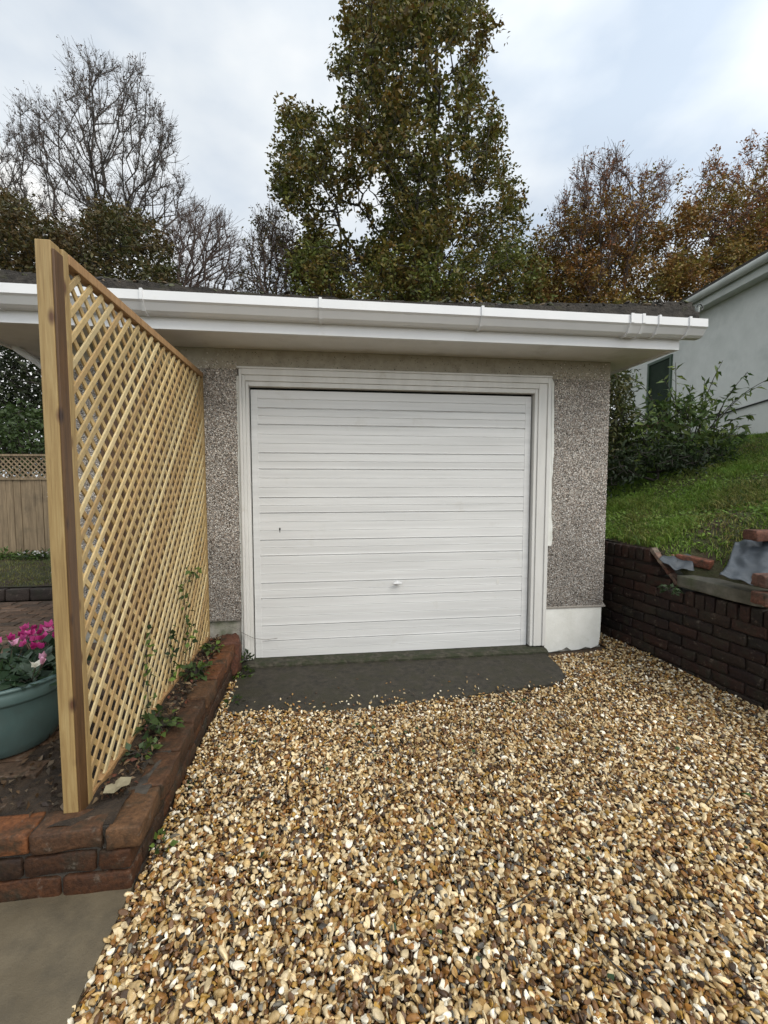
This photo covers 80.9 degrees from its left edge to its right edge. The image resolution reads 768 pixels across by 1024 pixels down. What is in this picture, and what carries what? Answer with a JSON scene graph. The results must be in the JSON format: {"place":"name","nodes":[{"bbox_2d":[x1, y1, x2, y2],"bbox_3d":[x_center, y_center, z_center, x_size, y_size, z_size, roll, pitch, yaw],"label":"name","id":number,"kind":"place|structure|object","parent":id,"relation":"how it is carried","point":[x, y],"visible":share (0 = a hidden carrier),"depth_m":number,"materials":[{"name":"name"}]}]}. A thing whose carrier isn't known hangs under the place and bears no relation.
{"place":"outdoors","nodes":[
{"label":"outdoors","id":0,"kind":"place"},
{"bbox_2d":[0,553,51,586],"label":"lawn","id":1,"kind":"structure","parent":0,"point":[43,573],"depth_m":4.89,"materials":[{"name":"green plant"}]},
{"bbox_2d":[0,546,22,559],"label":"border plant","id":2,"kind":"object","parent":1,"relation":"on","point":[6,556],"visible":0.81,"depth_m":5.86,"materials":[{"name":"green plant"}]},
{"bbox_2d":[0,345,43,473],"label":"dark tree","id":3,"kind":"object","parent":1,"relation":"on","point":[15,365],"visible":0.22,"depth_m":8.13,"materials":[{"name":"green plant"}]},
{"bbox_2d":[0,398,45,476],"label":"laurel bush","id":4,"kind":"object","parent":1,"relation":"on","point":[9,418],"visible":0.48,"depth_m":6.91,"materials":[{"name":"green plant"}]},
{"bbox_2d":[0,454,49,552],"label":"board fence","id":5,"kind":"object","parent":1,"relation":"on","point":[24,521],"visible":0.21,"depth_m":6.20,"materials":[{"name":"brown wood"}]},
{"bbox_2d":[11,548,38,560],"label":"border plant","id":6,"kind":"object","parent":1,"relation":"on","point":[19,556],"visible":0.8,"depth_m":5.78,"materials":[{"name":"green plant"}]},
{"bbox_2d":[25,547,50,560],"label":"border plant","id":7,"kind":"object","parent":1,"relation":"on","point":[44,555],"visible":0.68,"depth_m":5.77,"materials":[{"name":"green plant"}]},
{"bbox_2d":[0,883,133,1023],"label":"path","id":8,"kind":"structure","parent":0,"point":[51,948],"depth_m":1.28,"materials":[{"name":"concrete"}]},
{"bbox_2d":[0,601,178,812],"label":"patio","id":9,"kind":"structure","parent":0,"point":[15,617],"depth_m":3.06,"materials":[{"name":"brick"}]},
{"bbox_2d":[0,586,52,600],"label":"brick edging","id":10,"kind":"object","parent":9,"relation":"on","point":[26,593],"visible":0.36,"depth_m":4.22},
{"bbox_2d":[0,646,58,758],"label":"plant pot","id":11,"kind":"object","parent":9,"relation":"on","point":[29,717],"visible":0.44,"depth_m":1.80,"materials":[{"name":"green plastic"}]},
{"bbox_2d":[1,648,16,669],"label":"cyclamen","id":12,"kind":"object","parent":11,"relation":"in","point":[6,649],"visible":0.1,"depth_m":2.04,"materials":[{"name":"green plant"}]},
{"bbox_2d":[0,630,34,682],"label":"cyclamen","id":13,"kind":"object","parent":11,"relation":"in","point":[6,655],"visible":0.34,"depth_m":1.94,"materials":[{"name":"green plant"}]},
{"bbox_2d":[0,644,56,690],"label":"cyclamen","id":14,"kind":"object","parent":11,"relation":"on","point":[46,657],"visible":0.76,"depth_m":1.85,"materials":[{"name":"green plant"}]},
{"bbox_2d":[6,622,54,669],"bbox_3d":[-1.570,0.600,2.068,0.269,0.202,0.278,1,4,10],"label":"cyclamen","id":15,"kind":"object","parent":11,"relation":"in","point":[21,634],"visible":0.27,"depth_m":2.03,"materials":[{"name":"pink plant"}]},
{"bbox_2d":[15,619,91,674],"bbox_3d":[-1.481,0.615,2.004,0.295,0.232,0.294,2,5,31],"label":"cyclamen","id":16,"kind":"object","parent":11,"relation":"in","point":[46,637],"visible":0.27,"depth_m":2.00,"materials":[{"name":"pink plant"}]},
{"bbox_2d":[0,539,693,601],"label":"ground","id":17,"kind":"structure","parent":0,"point":[678,572],"depth_m":6.20,"materials":[{"name":"brown soil"}]},
{"bbox_2d":[0,186,186,284],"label":"evergreen tree","id":18,"kind":"object","parent":17,"relation":"on","point":[14,240],"visible":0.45,"depth_m":13.11,"materials":[{"name":"green plant"}]},
{"bbox_2d":[0,34,211,278],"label":"bare tree","id":19,"kind":"object","parent":17,"relation":"on","point":[89,99],"visible":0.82,"depth_m":16.30,"materials":[{"name":"grey plant"}]},
{"bbox_2d":[0,633,241,902],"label":"brick wall","id":20,"kind":"structure","parent":17,"relation":"on","point":[92,854],"depth_m":1.47,"materials":[{"name":"brown brick"}]},
{"bbox_2d":[34,239,88,813],"bbox_3d":[-1.050,0.098,1.473,0.054,1.883,0.052,-1,4,-7],"label":"fence post","id":21,"kind":"object","parent":20,"relation":"on","point":[55,383],"visible":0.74,"depth_m":1.45,"materials":[{"name":"brown wood"}]},
{"bbox_2d":[59,249,209,803],"bbox_3d":[-1.151,0.035,2.329,0.038,1.868,1.674,-1,4,-7],"label":"trellis panel","id":22,"kind":"object","parent":21,"relation":"attached to","point":[80,274],"visible":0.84,"depth_m":1.94,"materials":[{"name":"brown wood"}]},
{"bbox_2d":[143,624,156,714],"bbox_3d":[-1.075,0.760,2.083,0.066,0.452,0.143,-1,4,-7],"label":"climber sprig","id":23,"kind":"object","parent":22,"relation":"attached to","point":[149,626],"visible":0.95,"depth_m":2.07,"materials":[{"name":"green plant"}]},
{"bbox_2d":[164,623,181,684],"bbox_3d":[-1.107,0.754,2.378,0.070,0.331,0.112,-1,4,-7],"label":"climber sprig","id":24,"kind":"object","parent":22,"relation":"attached to","point":[176,650],"visible":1,"depth_m":2.37,"materials":[{"name":"green plant"}]},
{"bbox_2d":[181,624,197,670],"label":"climber sprig","id":25,"kind":"object","parent":22,"relation":"attached to","point":[194,640],"visible":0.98,"depth_m":2.62,"materials":[{"name":"green plant"}]},
{"bbox_2d":[178,566,201,661],"bbox_3d":[-1.154,0.602,2.719,0.087,0.587,0.365,-1,4,-7],"label":"climber sprig","id":26,"kind":"object","parent":22,"relation":"attached to","point":[191,573],"visible":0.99,"depth_m":2.64,"materials":[{"name":"green plant"}]},
{"bbox_2d":[0,638,220,831],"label":"soil bed","id":27,"kind":"object","parent":20,"relation":"in","point":[105,804],"visible":0.27,"depth_m":1.69,"materials":[{"name":"brown soil"}]},
{"bbox_2d":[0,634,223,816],"bbox_3d":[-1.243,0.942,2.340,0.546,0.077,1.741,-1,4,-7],"label":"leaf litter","id":28,"kind":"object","parent":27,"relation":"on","point":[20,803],"visible":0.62,"depth_m":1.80,"materials":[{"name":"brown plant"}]},
{"bbox_2d":[103,777,131,792],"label":"dead leaf","id":29,"kind":"object","parent":27,"relation":"on","point":[120,782],"visible":1,"depth_m":1.60,"materials":[{"name":"beige plant"}]},
{"bbox_2d":[119,736,162,763],"bbox_3d":[-0.987,0.958,1.835,0.155,0.075,0.128,-2,4,-22],"label":"weed","id":30,"kind":"object","parent":27,"relation":"on","point":[147,744],"visible":0.85,"depth_m":1.83,"materials":[{"name":"green plant"}]},
{"bbox_2d":[133,704,184,738],"bbox_3d":[-1.000,0.908,1.997,0.211,0.138,0.204,-2,5,-30],"label":"weed","id":31,"kind":"object","parent":27,"relation":"on","point":[149,718],"visible":0.99,"depth_m":1.99,"materials":[{"name":"green plant"}]},
{"bbox_2d":[179,660,214,681],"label":"weed","id":32,"kind":"object","parent":27,"relation":"on","point":[191,666],"visible":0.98,"depth_m":2.54,"materials":[{"name":"green plant"}]},
{"bbox_2d":[198,640,223,655],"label":"weed","id":33,"kind":"object","parent":27,"relation":"on","point":[204,646],"visible":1,"depth_m":2.88,"materials":[{"name":"green plant"}]},
{"bbox_2d":[156,193,253,291],"bbox_3d":[-5.982,-5.209,15.167,3.457,11.145,2.926,-1,4,-7],"label":"bare tree","id":34,"kind":"object","parent":17,"relation":"on","point":[193,230],"visible":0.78,"depth_m":14.58,"materials":[{"name":"brown plant"}]},
{"bbox_2d":[231,194,311,294],"bbox_3d":[-3.591,-4.855,14.604,3.195,10.544,2.506,2,4,24],"label":"bare tree","id":35,"kind":"object","parent":17,"relation":"on","point":[275,250],"visible":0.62,"depth_m":14.03,"materials":[{"name":"grey plant"}]},
{"bbox_2d":[0,270,707,668],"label":"garage","id":36,"kind":"structure","parent":17,"relation":"on","point":[394,480],"depth_m":3.30,"materials":[{"name":"concrete"}]},
{"bbox_2d":[97,362,202,643],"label":"wall","id":37,"kind":"structure","parent":36,"relation":"in","point":[105,399],"depth_m":3.09,"materials":[{"name":"grey concrete"}]},
{"bbox_2d":[250,390,530,657],"bbox_3d":[0.093,0.095,3.375,2.088,1.941,0.067,-1,4,-7],"label":"garage door","id":38,"kind":"structure","parent":36,"relation":"in","point":[383,522],"depth_m":3.37,"materials":[{"name":"white paint"}]},
{"bbox_2d":[225,653,565,715],"bbox_3d":[0.161,1.179,2.994,2.265,0.118,0.677,-1,4,-7],"label":"concrete apron","id":39,"kind":"object","parent":17,"relation":"on","point":[259,689],"depth_m":2.99,"materials":[{"name":"grey concrete"}]},
{"bbox_2d":[220,694,244,707],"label":"weed","id":40,"kind":"object","parent":39,"relation":"on","point":[233,699],"visible":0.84,"depth_m":2.71,"materials":[{"name":"green plant"}]},
{"bbox_2d":[240,648,254,662],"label":"weed","id":41,"kind":"object","parent":39,"relation":"on","point":[247,657],"visible":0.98,"depth_m":3.17,"materials":[{"name":"green plant"}]},
{"bbox_2d":[245,674,575,709],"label":"stray gravel","id":42,"kind":"structure","parent":39,"relation":"on","point":[382,701],"depth_m":2.78,"materials":[{"name":"beige gravel"}]},
{"bbox_2d":[264,0,552,303],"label":"oak tree","id":43,"kind":"object","parent":17,"relation":"on","point":[412,25],"visible":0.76,"depth_m":13.19,"materials":[{"name":"green plant"}]},
{"bbox_2d":[277,227,567,304],"bbox_3d":[1.129,-4.504,14.289,8.852,9.858,5.427,-1,4,-7],"label":"oak tree","id":44,"kind":"object","parent":17,"relation":"on","point":[384,266],"visible":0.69,"depth_m":13.07,"materials":[{"name":"green plant"}]},
{"bbox_2d":[543,139,681,436],"bbox_3d":[7.850,-6.365,15.684,5.284,13.411,3.636,-1,4,-7],"label":"bare tree","id":45,"kind":"object","parent":17,"relation":"on","point":[612,168],"visible":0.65,"depth_m":14.69,"materials":[{"name":"brown plant"}]},
{"bbox_2d":[519,137,767,303],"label":"beech tree","id":46,"kind":"object","parent":17,"relation":"on","point":[677,275],"visible":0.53,"depth_m":14.56,"materials":[{"name":"brown plant"}]},
{"bbox_2d":[600,540,767,714],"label":"retaining wall","id":47,"kind":"structure","parent":17,"relation":"on","point":[720,644],"depth_m":3.14,"materials":[{"name":"brick"}]},
{"bbox_2d":[659,583,682,595],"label":"weed","id":48,"kind":"object","parent":47,"relation":"hanging from","point":[671,591],"visible":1,"depth_m":3.01,"materials":[{"name":"green plant"}]},
{"bbox_2d":[660,554,694,570],"bbox_3d":[2.114,0.338,3.283,0.210,0.121,0.349,2,4,25],"label":"membrane sheet","id":49,"kind":"object","parent":47,"relation":"on","point":[673,563],"visible":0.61,"depth_m":3.19,"materials":[{"name":"grey plastic"}]},
{"bbox_2d":[677,575,767,606],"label":"coping stone","id":50,"kind":"object","parent":47,"relation":"on","point":[728,590],"visible":0.78,"depth_m":2.90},
{"bbox_2d":[750,590,767,607],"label":"loose brick","id":51,"kind":"object","parent":50,"relation":"on","point":[759,597],"visible":1,"depth_m":2.41,"materials":[{"name":"red brick"}]},
{"bbox_2d":[751,573,767,588],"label":"loose brick","id":52,"kind":"object","parent":51,"relation":"on","point":[759,579],"visible":1,"depth_m":2.44,"materials":[{"name":"red brick"}]},
{"bbox_2d":[674,129,767,257],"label":"bare tree","id":53,"kind":"object","parent":17,"relation":"on","point":[733,181],"visible":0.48,"depth_m":15.23,"materials":[{"name":"brown plant"}]},
{"bbox_2d":[0,0,767,476],"label":"sky","id":54,"kind":"structure","parent":0,"point":[668,79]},
{"bbox_2d":[67,633,767,1023],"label":"gravel","id":55,"kind":"structure","parent":0,"point":[697,967],"depth_m":1.57,"materials":[{"name":"beige gravel"}]},
{"bbox_2d":[149,827,178,858],"bbox_3d":[-0.830,1.218,1.652,0.130,0.054,0.100,2,5,31],"label":"weed","id":56,"kind":"object","parent":55,"relation":"on","point":[160,831],"visible":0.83,"depth_m":1.65,"materials":[{"name":"green plant"}]},
{"bbox_2d":[225,747,713,989],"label":"twigs","id":57,"kind":"object","parent":55,"relation":"on","point":[608,958],"visible":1,"depth_m":1.40,"materials":[{"name":"brown wood"}]},
{"bbox_2d":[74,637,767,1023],"bbox_3d":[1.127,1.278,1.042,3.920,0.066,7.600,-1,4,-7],"label":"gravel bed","id":58,"kind":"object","parent":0,"point":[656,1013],"visible":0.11,"depth_m":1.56,"materials":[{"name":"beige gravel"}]},
{"bbox_2d":[181,776,205,794],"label":"weed","id":59,"kind":"object","parent":58,"relation":"on","point":[193,783],"visible":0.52,"depth_m":1.97,"materials":[{"name":"green plant"}]},
{"bbox_2d":[233,665,255,678],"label":"weed","id":60,"kind":"object","parent":58,"relation":"on","point":[248,671],"visible":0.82,"depth_m":3.09,"materials":[{"name":"green plant"}]},
{"bbox_2d":[605,428,767,607],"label":"grass bank","id":61,"kind":"structure","parent":0,"point":[716,569],"depth_m":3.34,"materials":[{"name":"green plant"}]},
{"bbox_2d":[607,369,649,490],"bbox_3d":[2.846,-0.921,5.522,1.446,2.088,1.011,-3,5,-39],"label":"hedge bush","id":62,"kind":"object","parent":61,"relation":"on","point":[618,381],"visible":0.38,"depth_m":5.23,"materials":[{"name":"green plant"}]},
{"bbox_2d":[607,433,741,497],"bbox_3d":[3.103,-0.503,4.988,1.896,0.764,1.050,-1,4,-7],"label":"bramble bush","id":63,"kind":"object","parent":61,"relation":"on","point":[673,455],"visible":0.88,"depth_m":4.83,"materials":[{"name":"green plant"}]},
{"bbox_2d":[608,361,767,476],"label":"buddleia shrub","id":64,"kind":"object","parent":61,"relation":"on","point":[677,425],"visible":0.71,"depth_m":5.13,"materials":[{"name":"green plant"}]},
{"bbox_2d":[675,554,713,569],"bbox_3d":[2.208,0.351,3.201,0.099,0.087,0.224,-4,5,-43],"label":"loose brick","id":65,"kind":"object","parent":61,"relation":"on","point":[701,562],"visible":0.73,"depth_m":3.15,"materials":[{"name":"red brick"}]},
{"bbox_2d":[623,249,767,442],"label":"neighbour house","id":66,"kind":"structure","parent":61,"relation":"on","point":[734,312],"depth_m":7.00,"materials":[{"name":"paint"}]},
{"bbox_2d":[646,354,672,428],"bbox_3d":[5.295,-2.310,8.745,0.140,1.285,0.870,0,4,-1],"label":"window","id":67,"kind":"structure","parent":66,"relation":"in","point":[657,370],"depth_m":8.71,"materials":[{"name":"black glass"}]},
{"bbox_2d":[719,539,767,585],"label":"membrane sheet","id":68,"kind":"object","parent":61,"relation":"on","point":[748,558],"visible":0.9,"depth_m":2.75,"materials":[{"name":"grey plastic"}]},
{"bbox_2d":[743,529,767,541],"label":"loose brick","id":69,"kind":"object","parent":68,"relation":"on","point":[758,535],"visible":1,"depth_m":2.77,"materials":[{"name":"red brick"}]}
]}

